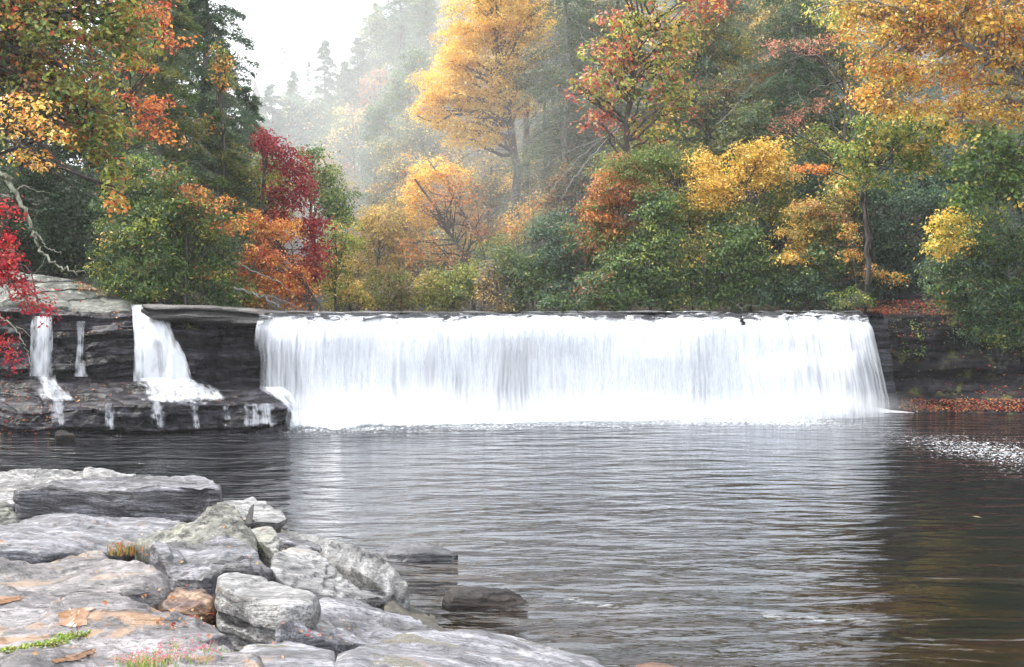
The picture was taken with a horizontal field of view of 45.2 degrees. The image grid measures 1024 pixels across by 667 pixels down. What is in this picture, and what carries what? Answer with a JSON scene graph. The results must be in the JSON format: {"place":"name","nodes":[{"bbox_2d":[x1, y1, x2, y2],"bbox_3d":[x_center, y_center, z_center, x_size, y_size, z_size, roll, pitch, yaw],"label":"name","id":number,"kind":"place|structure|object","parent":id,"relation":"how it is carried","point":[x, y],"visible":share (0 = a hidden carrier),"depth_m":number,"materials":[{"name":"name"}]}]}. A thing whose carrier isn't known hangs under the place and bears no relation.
{"place":"outdoors","nodes":[
{"label":"outdoors","id":0,"kind":"place"},
{"bbox_2d":[0,306,296,434],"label":"cliff","id":1,"kind":"structure","parent":0,"point":[226,364],"depth_m":39.38,"materials":[{"name":"stone"}]},
{"bbox_2d":[30,316,70,422],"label":"cascade","id":2,"kind":"object","parent":1,"relation":"on","point":[40,356],"visible":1,"depth_m":39.14,"materials":[{"name":"liquid"}]},
{"bbox_2d":[132,305,269,424],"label":"cascade","id":3,"kind":"object","parent":1,"relation":"on","point":[154,346],"visible":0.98,"depth_m":38.76,"materials":[{"name":"liquid"}]},
{"bbox_2d":[3,0,406,210],"label":"sky","id":4,"kind":"structure","parent":0,"point":[298,26],"materials":[{"name":"white"}]},
{"bbox_2d":[234,529,447,651],"bbox_3d":[-6.457,3.490,20.387,7.516,0.796,22.852,-1,1,-28],"label":"shore bed","id":5,"kind":"object","parent":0,"point":[392,606],"visible":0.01,"depth_m":14.76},
{"bbox_2d":[0,468,82,511],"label":"boulder","id":6,"kind":"object","parent":5,"relation":"on","point":[11,481],"visible":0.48,"depth_m":23.17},
{"bbox_2d":[0,557,170,608],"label":"boulder","id":7,"kind":"object","parent":5,"relation":"on","point":[135,580],"visible":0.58,"depth_m":12.78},
{"bbox_2d":[0,513,179,563],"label":"boulder","id":8,"kind":"object","parent":5,"relation":"on","point":[22,540],"visible":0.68,"depth_m":15.93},
{"bbox_2d":[0,586,233,651],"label":"boulder","id":9,"kind":"object","parent":5,"relation":"on","point":[33,617],"visible":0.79,"depth_m":10.93,"materials":[{"name":"stone"}]},
{"bbox_2d":[13,474,221,522],"bbox_3d":[-6.069,2.793,19.605,3.550,1.065,1.364,0,1,11],"label":"boulder","id":10,"kind":"object","parent":5,"relation":"on","point":[188,498],"visible":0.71,"depth_m":19.09,"materials":[{"name":"stone"}]},
{"bbox_2d":[0,639,262,666],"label":"boulder","id":11,"kind":"object","parent":5,"relation":"on","point":[45,656],"visible":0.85,"depth_m":10.14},
{"bbox_2d":[156,587,216,627],"bbox_3d":[-3.333,3.020,12.642,0.666,0.714,0.797,0,1,0],"label":"boulder","id":12,"kind":"object","parent":5,"relation":"on","point":[197,601],"visible":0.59,"depth_m":12.42,"materials":[{"name":"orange stone"}]},
{"bbox_2d":[135,502,257,564],"bbox_3d":[-4.038,3.068,15.789,1.495,1.582,2.792,0,1,-13],"label":"boulder","id":13,"kind":"object","parent":5,"relation":"on","point":[218,515],"visible":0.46,"depth_m":15.27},
{"bbox_2d":[149,535,273,597],"bbox_3d":[-3.405,3.145,13.979,1.153,1.506,1.954,-1,2,-36],"label":"boulder","id":14,"kind":"object","parent":5,"relation":"on","point":[204,565],"visible":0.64,"depth_m":13.82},
{"bbox_2d":[222,497,286,532],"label":"boulder","id":15,"kind":"object","parent":5,"relation":"on","point":[265,514],"visible":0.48,"depth_m":19.07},
{"bbox_2d":[214,572,320,649],"bbox_3d":[-2.555,2.789,12.294,1.803,0.591,0.703,1,2,44],"label":"boulder","id":16,"kind":"object","parent":5,"relation":"on","point":[250,610],"visible":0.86,"depth_m":11.91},
{"bbox_2d":[238,641,335,666],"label":"boulder","id":17,"kind":"object","parent":5,"relation":"on","point":[295,654],"visible":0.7,"depth_m":10.52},
{"bbox_2d":[270,545,386,610],"bbox_3d":[-2.394,3.114,14.246,1.706,1.056,1.384,1,2,38],"label":"boulder","id":18,"kind":"object","parent":5,"relation":"on","point":[318,575],"visible":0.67,"depth_m":14.05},
{"bbox_2d":[275,597,437,658],"bbox_3d":[-1.838,3.151,12.397,1.374,1.062,2.206,1,2,38],"label":"boulder","id":19,"kind":"object","parent":5,"relation":"on","point":[341,616],"visible":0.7,"depth_m":12.50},
{"bbox_2d":[321,543,410,610],"bbox_3d":[-2.136,3.338,16.292,1.140,1.120,2.950,0,1,-19],"label":"boulder","id":20,"kind":"object","parent":5,"relation":"on","point":[357,566],"visible":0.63,"depth_m":15.49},
{"bbox_2d":[335,629,604,666],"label":"boulder","id":21,"kind":"object","parent":5,"relation":"on","point":[462,648],"visible":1,"depth_m":11.07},
{"bbox_2d":[0,412,1023,666],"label":"pool water","id":22,"kind":"structure","parent":0,"point":[824,542],"depth_m":22.36,"materials":[{"name":"liquid"}]},
{"bbox_2d":[377,542,457,561],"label":"boulder","id":23,"kind":"object","parent":22,"relation":"in","point":[408,551],"visible":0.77,"depth_m":18.70,"materials":[{"name":"grey stone"}]},
{"bbox_2d":[442,586,527,609],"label":"boulder","id":24,"kind":"object","parent":22,"relation":"in","point":[465,597],"visible":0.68,"depth_m":15.79,"materials":[{"name":"grey stone"}]},
{"bbox_2d":[0,0,1023,315],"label":"ground","id":25,"kind":"structure","parent":0,"point":[764,310],"depth_m":62.43,"materials":[{"name":"brown plant"}]},
{"bbox_2d":[0,195,80,398],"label":"japanese maple","id":26,"kind":"object","parent":25,"relation":"on","point":[11,259],"visible":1,"depth_m":29.45,"materials":[{"name":"red plant"}]},
{"bbox_2d":[0,84,83,176],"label":"birch tree","id":27,"kind":"object","parent":25,"relation":"on","point":[28,125],"visible":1,"depth_m":30.31,"materials":[{"name":"yellow plant"}]},
{"bbox_2d":[0,2,89,276],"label":"hemlock tree","id":28,"kind":"object","parent":25,"relation":"on","point":[17,181],"visible":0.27,"depth_m":46.41,"materials":[{"name":"green plant"}]},
{"bbox_2d":[0,171,125,278],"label":"rhododendron","id":29,"kind":"object","parent":25,"relation":"on","point":[74,243],"visible":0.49,"depth_m":46.89,"materials":[{"name":"green plant"}]},
{"bbox_2d":[0,0,135,249],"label":"hemlock tree","id":30,"kind":"object","parent":25,"relation":"on","point":[67,152],"visible":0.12,"depth_m":54.82,"materials":[{"name":"green plant"}]},
{"bbox_2d":[0,271,137,315],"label":"rock outcrop","id":31,"kind":"object","parent":25,"relation":"on","point":[71,296],"visible":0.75,"depth_m":42.07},
{"bbox_2d":[0,0,179,225],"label":"oak tree","id":32,"kind":"object","parent":25,"relation":"on","point":[60,87],"visible":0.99,"depth_m":33.16,"materials":[{"name":"green plant"}]},
{"bbox_2d":[0,0,201,154],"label":"maple tree","id":33,"kind":"object","parent":25,"relation":"on","point":[129,96],"visible":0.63,"depth_m":35.35,"materials":[{"name":"orange plant"}]},
{"bbox_2d":[61,147,190,298],"bbox_3d":[-13.758,-3.748,43.675,4.262,5.711,3.360,-1,1,-30],"label":"rhododendron","id":34,"kind":"object","parent":25,"relation":"on","point":[114,248],"visible":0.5,"depth_m":43.46,"materials":[{"name":"green plant"}]},
{"bbox_2d":[64,0,195,279],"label":"hemlock tree","id":35,"kind":"object","parent":25,"relation":"on","point":[136,146],"visible":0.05,"depth_m":59.12,"materials":[{"name":"green plant"}]},
{"bbox_2d":[109,0,217,294],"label":"hemlock tree","id":36,"kind":"object","parent":25,"relation":"on","point":[159,86],"visible":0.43,"depth_m":45.96,"materials":[{"name":"green plant"}]},
{"bbox_2d":[91,172,237,305],"bbox_3d":[-12.212,-3.098,42.929,4.854,5.129,3.933,0,1,0],"label":"rhododendron","id":37,"kind":"object","parent":25,"relation":"on","point":[168,208],"visible":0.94,"depth_m":42.66,"materials":[{"name":"green plant"}]},
{"bbox_2d":[137,157,259,304],"bbox_3d":[-10.824,-3.311,42.901,4.302,5.644,2.362,0,1,0],"label":"maple shrub","id":38,"kind":"object","parent":25,"relation":"on","point":[231,225],"visible":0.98,"depth_m":42.81,"materials":[{"name":"orange plant"}]},
{"bbox_2d":[146,0,264,296],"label":"hemlock tree","id":39,"kind":"object","parent":25,"relation":"on","point":[206,19],"visible":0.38,"depth_m":49.53,"materials":[{"name":"green plant"}]},
{"bbox_2d":[144,192,270,307],"bbox_3d":[-11.105,-2.696,44.025,4.948,4.692,3.156,0,1,0],"label":"rhododendron","id":40,"kind":"object","parent":25,"relation":"on","point":[213,277],"visible":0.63,"depth_m":43.59,"materials":[{"name":"green plant"}]},
{"bbox_2d":[141,304,276,326],"bbox_3d":[-9.977,-0.550,41.198,3.642,0.884,4.278,0,1,0],"label":"rock slab","id":41,"kind":"object","parent":25,"relation":"on","point":[221,315],"visible":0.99,"depth_m":39.79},
{"bbox_2d":[191,34,244,306],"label":"tree","id":42,"kind":"object","parent":25,"relation":"on","point":[220,78],"visible":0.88,"depth_m":46.79,"materials":[{"name":"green plant"}]},
{"bbox_2d":[174,108,275,305],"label":"hemlock tree","id":43,"kind":"object","parent":25,"relation":"on","point":[230,152],"visible":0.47,"depth_m":47.13,"materials":[{"name":"green plant"}]},
{"bbox_2d":[224,206,325,314],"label":"maple tree","id":44,"kind":"object","parent":25,"relation":"on","point":[290,271],"visible":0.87,"depth_m":44.84,"materials":[{"name":"orange plant"}]},
{"bbox_2d":[253,83,302,226],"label":"conifer tree","id":45,"kind":"object","parent":25,"relation":"on","point":[277,117],"visible":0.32,"depth_m":97.40,"materials":[{"name":"green plant"}]},
{"bbox_2d":[239,122,349,315],"bbox_3d":[-8.260,-4.045,46.118,4.358,7.799,3.077,0,1,13],"label":"maple tree","id":46,"kind":"object","parent":25,"relation":"on","point":[263,145],"visible":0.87,"depth_m":45.96,"materials":[{"name":"red plant"}]},
{"bbox_2d":[253,87,336,245],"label":"tree","id":47,"kind":"object","parent":25,"relation":"on","point":[303,120],"visible":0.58,"depth_m":103.11,"materials":[{"name":"green plant"}]},
{"bbox_2d":[300,40,342,231],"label":"conifer tree","id":48,"kind":"object","parent":25,"relation":"on","point":[324,53],"visible":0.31,"depth_m":115.06,"materials":[{"name":"grey plant"}]},
{"bbox_2d":[288,141,375,314],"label":"tree","id":49,"kind":"object","parent":25,"relation":"on","point":[331,201],"visible":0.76,"depth_m":55.70,"materials":[{"name":"green plant"}]},
{"bbox_2d":[301,211,374,314],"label":"tree","id":50,"kind":"object","parent":25,"relation":"on","point":[334,236],"visible":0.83,"depth_m":53.81,"materials":[{"name":"yellow plant"}]},
{"bbox_2d":[312,60,372,244],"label":"conifer tree","id":51,"kind":"object","parent":25,"relation":"on","point":[345,76],"visible":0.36,"depth_m":107.13,"materials":[{"name":"green plant"}]},
{"bbox_2d":[295,100,391,252],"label":"tree","id":52,"kind":"object","parent":25,"relation":"on","point":[349,131],"visible":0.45,"depth_m":99.35,"materials":[{"name":"green plant"}]},
{"bbox_2d":[318,274,381,314],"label":"shrub","id":53,"kind":"object","parent":25,"relation":"on","point":[348,293],"visible":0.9,"depth_m":54.78,"materials":[{"name":"yellow plant"}]},
{"bbox_2d":[333,63,400,179],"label":"tree","id":54,"kind":"object","parent":25,"relation":"on","point":[375,86],"visible":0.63,"depth_m":107.13,"materials":[{"name":"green plant"}]},
{"bbox_2d":[331,195,439,314],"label":"tree","id":55,"kind":"object","parent":25,"relation":"on","point":[391,255],"visible":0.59,"depth_m":59.54,"materials":[{"name":"yellow plant"}]},
{"bbox_2d":[351,194,419,314],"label":"tree","id":56,"kind":"object","parent":25,"relation":"on","point":[388,231],"visible":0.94,"depth_m":58.68,"materials":[{"name":"yellow plant"}]},
{"bbox_2d":[350,113,420,248],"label":"tree","id":57,"kind":"object","parent":25,"relation":"on","point":[368,169],"visible":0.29,"depth_m":87.32,"materials":[{"name":"green plant"}]},
{"bbox_2d":[343,259,434,314],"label":"shrub","id":58,"kind":"object","parent":25,"relation":"on","point":[386,300],"visible":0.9,"depth_m":55.68,"materials":[{"name":"green plant"}]},
{"bbox_2d":[341,0,446,108],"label":"tree","id":59,"kind":"object","parent":25,"relation":"on","point":[377,37],"visible":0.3,"depth_m":114.91,"materials":[{"name":"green plant"}]},
{"bbox_2d":[354,46,434,222],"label":"tree","id":60,"kind":"object","parent":25,"relation":"on","point":[380,113],"visible":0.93,"depth_m":85.31,"materials":[{"name":"grey plant"}]},
{"bbox_2d":[347,141,443,222],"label":"tree","id":61,"kind":"object","parent":25,"relation":"on","point":[373,198],"visible":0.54,"depth_m":75.47,"materials":[{"name":"yellow plant"}]},
{"bbox_2d":[366,0,426,178],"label":"conifer tree","id":62,"kind":"object","parent":25,"relation":"on","point":[396,19],"visible":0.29,"depth_m":111.21,"materials":[{"name":"grey plant"}]},
{"bbox_2d":[353,105,474,209],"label":"tree","id":63,"kind":"object","parent":25,"relation":"on","point":[427,143],"visible":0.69,"depth_m":81.18,"materials":[{"name":"green plant"}]},
{"bbox_2d":[396,0,449,168],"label":"conifer tree","id":64,"kind":"object","parent":25,"relation":"on","point":[425,10],"visible":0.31,"depth_m":97.04,"materials":[{"name":"grey plant"}]},
{"bbox_2d":[370,218,508,285],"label":"tree","id":65,"kind":"object","parent":25,"relation":"on","point":[441,247],"visible":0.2,"depth_m":65.32,"materials":[{"name":"green plant"}]},
{"bbox_2d":[384,168,501,314],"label":"tree","id":66,"kind":"object","parent":25,"relation":"on","point":[448,228],"visible":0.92,"depth_m":57.33,"materials":[{"name":"orange plant"}]},
{"bbox_2d":[389,146,500,309],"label":"tree","id":67,"kind":"object","parent":25,"relation":"on","point":[438,171],"visible":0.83,"depth_m":59.76,"materials":[{"name":"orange plant"}]},
{"bbox_2d":[405,257,487,314],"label":"shrub","id":68,"kind":"object","parent":25,"relation":"on","point":[460,288],"visible":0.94,"depth_m":55.22,"materials":[{"name":"green plant"}]},
{"bbox_2d":[390,0,577,281],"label":"tulip tree","id":69,"kind":"object","parent":25,"relation":"on","point":[491,15],"visible":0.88,"depth_m":65.36,"materials":[{"name":"yellow plant"}]},
{"bbox_2d":[438,149,536,235],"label":"tree","id":70,"kind":"object","parent":25,"relation":"on","point":[488,180],"visible":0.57,"depth_m":69.44,"materials":[{"name":"green plant"}]},
{"bbox_2d":[465,258,521,314],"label":"shrub","id":71,"kind":"object","parent":25,"relation":"on","point":[491,296],"visible":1,"depth_m":53.81,"materials":[{"name":"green plant"}]},
{"bbox_2d":[467,185,578,309],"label":"tree","id":72,"kind":"object","parent":25,"relation":"on","point":[508,230],"visible":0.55,"depth_m":58.66,"materials":[{"name":"orange plant"}]},
{"bbox_2d":[474,233,589,314],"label":"shrub","id":73,"kind":"object","parent":25,"relation":"on","point":[525,284],"visible":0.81,"depth_m":54.10,"materials":[{"name":"green plant"}]},
{"bbox_2d":[488,39,588,212],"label":"tree","id":74,"kind":"object","parent":25,"relation":"on","point":[524,84],"visible":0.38,"depth_m":65.31,"materials":[{"name":"green plant"}]},
{"bbox_2d":[492,205,605,314],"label":"shrub","id":75,"kind":"object","parent":25,"relation":"on","point":[553,230],"visible":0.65,"depth_m":53.59,"materials":[{"name":"green plant"}]},
{"bbox_2d":[495,0,621,297],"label":"hemlock tree","id":76,"kind":"object","parent":25,"relation":"on","point":[568,48],"visible":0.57,"depth_m":59.57,"materials":[{"name":"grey plant"}]},
{"bbox_2d":[515,159,622,305],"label":"tree","id":77,"kind":"object","parent":25,"relation":"on","point":[572,190],"visible":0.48,"depth_m":58.54,"materials":[{"name":"green plant"}]},
{"bbox_2d":[563,0,676,270],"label":"hemlock tree","id":78,"kind":"object","parent":25,"relation":"on","point":[617,6],"visible":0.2,"depth_m":60.94,"materials":[{"name":"plant"}]},
{"bbox_2d":[558,139,692,314],"bbox_3d":[4.944,-4.270,51.406,6.003,8.018,3.301,0,1,0],"label":"dogwood tree","id":79,"kind":"object","parent":25,"relation":"on","point":[616,198],"visible":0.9,"depth_m":51.08,"materials":[{"name":"orange plant"}]},
{"bbox_2d":[563,176,715,314],"bbox_3d":[5.430,-3.353,50.419,6.633,6.242,4.130,0,1,0],"label":"rhododendron","id":80,"kind":"object","parent":25,"relation":"on","point":[670,294],"visible":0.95,"depth_m":50.02,"materials":[{"name":"green plant"}]},
{"bbox_2d":[557,0,738,314],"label":"sourwood tree","id":81,"kind":"object","parent":25,"relation":"on","point":[631,63],"visible":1,"depth_m":53.14,"materials":[{"name":"green plant"}]},
{"bbox_2d":[632,121,737,290],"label":"tree","id":82,"kind":"object","parent":25,"relation":"on","point":[691,150],"visible":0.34,"depth_m":55.62,"materials":[{"name":"green plant"}]},
{"bbox_2d":[651,5,758,188],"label":"tree","id":83,"kind":"object","parent":25,"relation":"on","point":[742,50],"visible":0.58,"depth_m":59.26,"materials":[{"name":"green plant"}]},
{"bbox_2d":[656,0,761,280],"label":"hemlock tree","id":84,"kind":"object","parent":25,"relation":"on","point":[700,69],"visible":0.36,"depth_m":58.99,"materials":[{"name":"green plant"}]},
{"bbox_2d":[652,207,793,314],"bbox_3d":[8.700,-2.688,50.012,6.068,4.915,4.088,0,1,0],"label":"rhododendron","id":85,"kind":"object","parent":25,"relation":"on","point":[737,244],"visible":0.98,"depth_m":49.60,"materials":[{"name":"green plant"}]},
{"bbox_2d":[672,58,783,286],"bbox_3d":[10.080,-7.456,58.075,5.267,10.865,3.474,0,1,0],"label":"tree","id":86,"kind":"object","parent":25,"relation":"on","point":[719,95],"visible":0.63,"depth_m":57.58,"materials":[{"name":"green plant"}]},
{"bbox_2d":[668,128,813,314],"bbox_3d":[9.396,-4.328,50.625,5.942,8.167,3.338,0,1,0],"label":"birch tree","id":87,"kind":"object","parent":25,"relation":"on","point":[764,157],"visible":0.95,"depth_m":50.48,"materials":[{"name":"yellow plant"}]},
{"bbox_2d":[702,93,803,284],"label":"tree","id":88,"kind":"object","parent":25,"relation":"on","point":[753,118],"visible":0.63,"depth_m":55.61,"materials":[{"name":"green plant"}]},
{"bbox_2d":[752,182,819,314],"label":"shrub","id":89,"kind":"object","parent":25,"relation":"on","point":[777,204],"visible":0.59,"depth_m":51.25,"materials":[{"name":"green plant"}]},
{"bbox_2d":[734,0,843,270],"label":"hemlock tree","id":90,"kind":"object","parent":25,"relation":"on","point":[795,70],"visible":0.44,"depth_m":56.10,"materials":[{"name":"green plant"}]},
{"bbox_2d":[752,31,847,287],"bbox_3d":[12.370,-7.215,52.962,4.204,11.780,1.954,0,1,0],"label":"maple tree","id":91,"kind":"object","parent":25,"relation":"on","point":[809,51],"visible":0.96,"depth_m":52.77,"materials":[{"name":"orange plant"}]},
{"bbox_2d":[764,143,860,279],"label":"tree","id":92,"kind":"object","parent":25,"relation":"on","point":[811,185],"visible":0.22,"depth_m":52.50,"materials":[{"name":"green plant"}]},
{"bbox_2d":[769,118,870,288],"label":"tree","id":93,"kind":"object","parent":25,"relation":"on","point":[813,147],"visible":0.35,"depth_m":53.49,"materials":[{"name":"green plant"}]},
{"bbox_2d":[768,11,884,249],"bbox_3d":[15.301,-8.945,59.581,5.983,13.725,5.379,-1,1,-31],"label":"tree","id":94,"kind":"object","parent":25,"relation":"on","point":[842,62],"visible":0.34,"depth_m":59.43,"materials":[{"name":"green plant"}]},
{"bbox_2d":[764,190,896,313],"bbox_3d":[12.437,-3.002,49.175,4.421,5.586,4.066,-1,1,-27],"label":"shrub","id":95,"kind":"object","parent":25,"relation":"on","point":[806,256],"visible":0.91,"depth_m":48.96,"materials":[{"name":"yellow plant"}]},
{"bbox_2d":[822,170,910,314],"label":"shrub","id":96,"kind":"object","parent":25,"relation":"on","point":[856,255],"visible":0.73,"depth_m":47.65,"materials":[{"name":"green plant"}]},
{"bbox_2d":[802,37,941,266],"bbox_3d":[16.717,-7.813,57.795,7.316,11.780,5.607,0,1,0],"label":"tree","id":97,"kind":"object","parent":25,"relation":"on","point":[840,111],"visible":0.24,"depth_m":57.24,"materials":[{"name":"green plant"}]},
{"bbox_2d":[814,96,975,292],"bbox_3d":[14.876,-4.562,45.572,5.209,8.036,7.216,1,2,35],"label":"maple tree","id":98,"kind":"object","parent":25,"relation":"on","point":[907,153],"visible":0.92,"depth_m":44.20,"materials":[{"name":"green plant"}]},
{"bbox_2d":[826,164,990,305],"bbox_3d":[16.107,-3.859,49.807,7.348,6.694,4.364,0,1,0],"label":"rhododendron","id":99,"kind":"object","parent":25,"relation":"on","point":[884,241],"visible":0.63,"depth_m":49.45,"materials":[{"name":"green plant"}]},
{"bbox_2d":[800,0,1023,149],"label":"maple tree","id":100,"kind":"object","parent":25,"relation":"on","point":[924,24],"visible":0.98,"depth_m":42.08,"materials":[{"name":"orange plant"}]},
{"bbox_2d":[873,140,1023,233],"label":"tree","id":101,"kind":"object","parent":25,"relation":"on","point":[946,156],"visible":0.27,"depth_m":55.22,"materials":[{"name":"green plant"}]},
{"bbox_2d":[905,204,1003,277],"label":"maple sapling","id":102,"kind":"object","parent":25,"relation":"on","point":[935,246],"visible":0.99,"depth_m":41.15,"materials":[{"name":"yellow plant"}]},
{"bbox_2d":[896,0,1022,189],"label":"hemlock tree","id":103,"kind":"object","parent":25,"relation":"on","point":[939,93],"visible":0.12,"depth_m":68.94,"materials":[{"name":"green plant"}]},
{"bbox_2d":[899,201,1023,359],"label":"rhododendron","id":104,"kind":"object","parent":25,"relation":"on","point":[1007,309],"visible":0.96,"depth_m":42.57,"materials":[{"name":"green plant"}]},
{"bbox_2d":[932,116,1023,240],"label":"maple tree","id":105,"kind":"object","parent":25,"relation":"on","point":[1008,176],"visible":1,"depth_m":41.15,"materials":[{"name":"green plant"}]},
{"bbox_2d":[285,314,899,412],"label":"cliff","id":106,"kind":"structure","parent":0,"point":[886,393],"depth_m":44.76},
{"bbox_2d":[256,310,912,429],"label":"waterfall","id":107,"kind":"structure","parent":106,"relation":"on","point":[390,372],"depth_m":41.29,"materials":[{"name":"liquid"}]},
{"bbox_2d":[830,221,1023,414],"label":"cliff","id":108,"kind":"structure","parent":0,"point":[940,362],"depth_m":46.20,"materials":[{"name":"stone"}]},
{"bbox_2d":[847,299,1023,412],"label":"leaf litter","id":109,"kind":"object","parent":108,"relation":"on","point":[969,405],"visible":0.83,"depth_m":45.27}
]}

